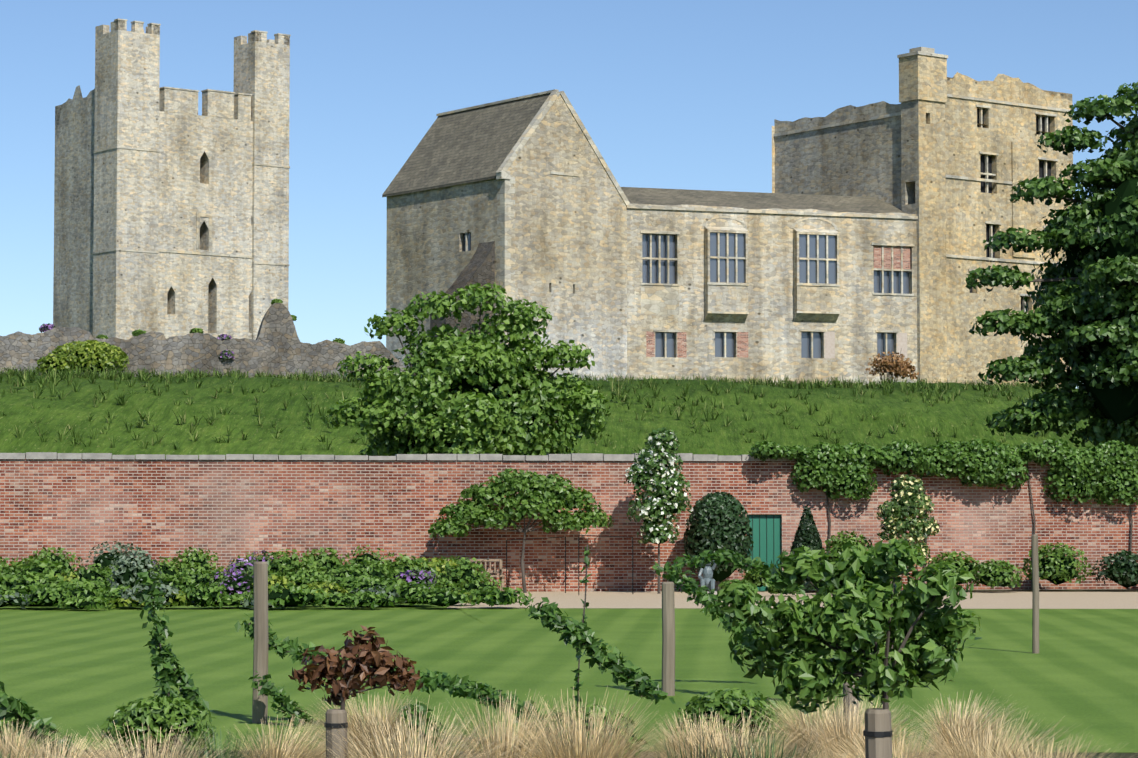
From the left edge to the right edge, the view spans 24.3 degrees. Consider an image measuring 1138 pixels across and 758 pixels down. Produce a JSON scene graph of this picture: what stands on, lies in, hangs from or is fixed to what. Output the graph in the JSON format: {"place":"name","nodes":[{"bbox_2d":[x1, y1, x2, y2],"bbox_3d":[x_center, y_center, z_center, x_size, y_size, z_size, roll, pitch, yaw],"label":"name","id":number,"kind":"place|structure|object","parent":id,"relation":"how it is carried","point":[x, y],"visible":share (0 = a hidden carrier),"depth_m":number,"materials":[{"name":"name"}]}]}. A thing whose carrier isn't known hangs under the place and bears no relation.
{"place":"outdoors","nodes":[
{"label":"outdoors","id":0,"kind":"place"},
{"bbox_2d":[0,602,1137,752],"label":"lawn","id":1,"kind":"structure","parent":0,"point":[77,671],"depth_m":36.08,"materials":[{"name":"green plant"}]},
{"bbox_2d":[0,541,532,610],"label":"border plants","id":2,"kind":"object","parent":1,"relation":"on","point":[110,577],"visible":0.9,"depth_m":59.29,"materials":[{"name":"green plant"}]},
{"bbox_2d":[0,373,1137,757],"bbox_3d":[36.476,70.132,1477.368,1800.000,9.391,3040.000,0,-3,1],"label":"ground","id":3,"kind":"structure","parent":0,"point":[76,407],"depth_m":109.66,"materials":[{"name":"green plant"}]},
{"bbox_2d":[53,18,290,339],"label":"tower","id":4,"kind":"structure","parent":3,"relation":"on","point":[171,212],"depth_m":215.88,"materials":[{"name":"stone"}]},
{"bbox_2d":[0,303,404,378],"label":"ruined stone wall","id":5,"kind":"structure","parent":3,"relation":"on","point":[277,345],"depth_m":139.23,"materials":[{"name":"stone"}]},
{"bbox_2d":[0,687,900,757],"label":"low shrubs","id":6,"kind":"object","parent":3,"relation":"on","point":[167,714],"visible":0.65,"depth_m":22.62,"materials":[{"name":"green plant"}]},
{"bbox_2d":[322,282,610,455],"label":"tree","id":7,"kind":"object","parent":3,"relation":"on","point":[482,391],"visible":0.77,"depth_m":78.20,"materials":[{"name":"green plant"}]},
{"bbox_2d":[35,298,918,382],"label":"shrubs","id":8,"kind":"object","parent":3,"relation":"on","point":[97,355],"visible":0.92,"depth_m":132.81,"materials":[{"name":"green plant"}]},
{"bbox_2d":[382,89,629,380],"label":"gabled stone building","id":9,"kind":"structure","parent":3,"relation":"on","point":[521,197],"depth_m":158.91,"materials":[{"name":"beige stone"}]},
{"bbox_2d":[0,534,1038,757],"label":"trained fruit trees and posts","id":10,"kind":"object","parent":3,"relation":"on","point":[856,615],"visible":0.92,"depth_m":14.54,"materials":[{"name":"green plant"}]},
{"bbox_2d":[0,365,1056,450],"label":"long bank grass","id":11,"kind":"structure","parent":3,"relation":"on","point":[113,375],"depth_m":118.09,"materials":[{"name":"green plant"}]},
{"bbox_2d":[0,452,1137,591],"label":"garden wall","id":12,"kind":"structure","parent":3,"relation":"on","point":[227,509],"depth_m":67.91,"materials":[{"name":"brick"}]},
{"bbox_2d":[0,686,1137,757],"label":"ornamental grass","id":13,"kind":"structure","parent":3,"relation":"on","point":[382,738],"depth_m":17.72,"materials":[{"name":"beige plant"}]},
{"bbox_2d":[772,47,1072,387],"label":"tower","id":14,"kind":"structure","parent":3,"relation":"on","point":[949,162],"depth_m":170.50,"materials":[{"name":"stone"}]},
{"bbox_2d":[749,438,1137,589],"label":"climbing vines","id":15,"kind":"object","parent":3,"relation":"on","point":[1111,466],"depth_m":69.47,"materials":[{"name":"green plant"}]},
{"bbox_2d":[965,82,1137,448],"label":"sycamore tree","id":16,"kind":"object","parent":3,"relation":"on","point":[1086,298],"visible":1,"depth_m":89.19,"materials":[{"name":"green plant"}]},
{"bbox_2d":[0,0,1137,387],"label":"sky","id":17,"kind":"structure","parent":0,"point":[671,94],"materials":[{"name":"blue"}]},
{"bbox_2d":[621,187,917,384],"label":"castle range building","id":18,"kind":"structure","parent":0,"point":[738,285],"depth_m":163.82,"materials":[{"name":"beige stone"}]},
{"bbox_2d":[447,591,1137,608],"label":"gravel path","id":19,"kind":"structure","parent":0,"point":[977,600],"depth_m":61.54,"materials":[{"name":"beige gravel"}]},
{"bbox_2d":[445,559,504,590],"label":"garden bench","id":20,"kind":"object","parent":19,"relation":"on","point":[500,575],"visible":0.42,"depth_m":67.59,"materials":[{"name":"brown wood"}]},
{"bbox_2d":[428,468,613,592],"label":"wall-trained tree","id":21,"kind":"object","parent":19,"relation":"on","point":[549,494],"visible":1,"depth_m":66.96,"materials":[{"name":"green plant"}]},
{"bbox_2d":[506,535,632,594],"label":"iron plant supports","id":22,"kind":"object","parent":19,"relation":"on","point":[578,557],"visible":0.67,"depth_m":66.04,"materials":[{"name":"black metal"}]},
{"bbox_2d":[624,427,692,593],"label":"white tree blossom","id":23,"kind":"object","parent":19,"relation":"on","point":[667,498],"visible":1,"depth_m":66.44,"materials":[{"name":"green plant"}]},
{"bbox_2d":[698,560,716,594],"bbox_3d":[3.331,4.766,63.471,0.479,1.003,0.585,0,-3,1],"label":"garden statue","id":24,"kind":"object","parent":19,"relation":"on","point":[707,580],"visible":0.69,"depth_m":63.46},
{"bbox_2d":[683,491,753,590],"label":"dark evergreen shrub","id":25,"kind":"object","parent":19,"relation":"on","point":[719,522],"visible":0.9,"depth_m":67.12,"materials":[{"name":"green plant"}]},
{"bbox_2d":[781,505,827,591],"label":"yew topiary cone","id":26,"kind":"object","parent":19,"relation":"on","point":[807,534],"visible":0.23,"depth_m":67.45,"materials":[{"name":"green plant"}]},
{"bbox_2d":[718,475,1137,594],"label":"shrub border","id":27,"kind":"object","parent":19,"relation":"on","point":[910,501],"visible":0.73,"depth_m":67.40,"materials":[{"name":"green plant"}]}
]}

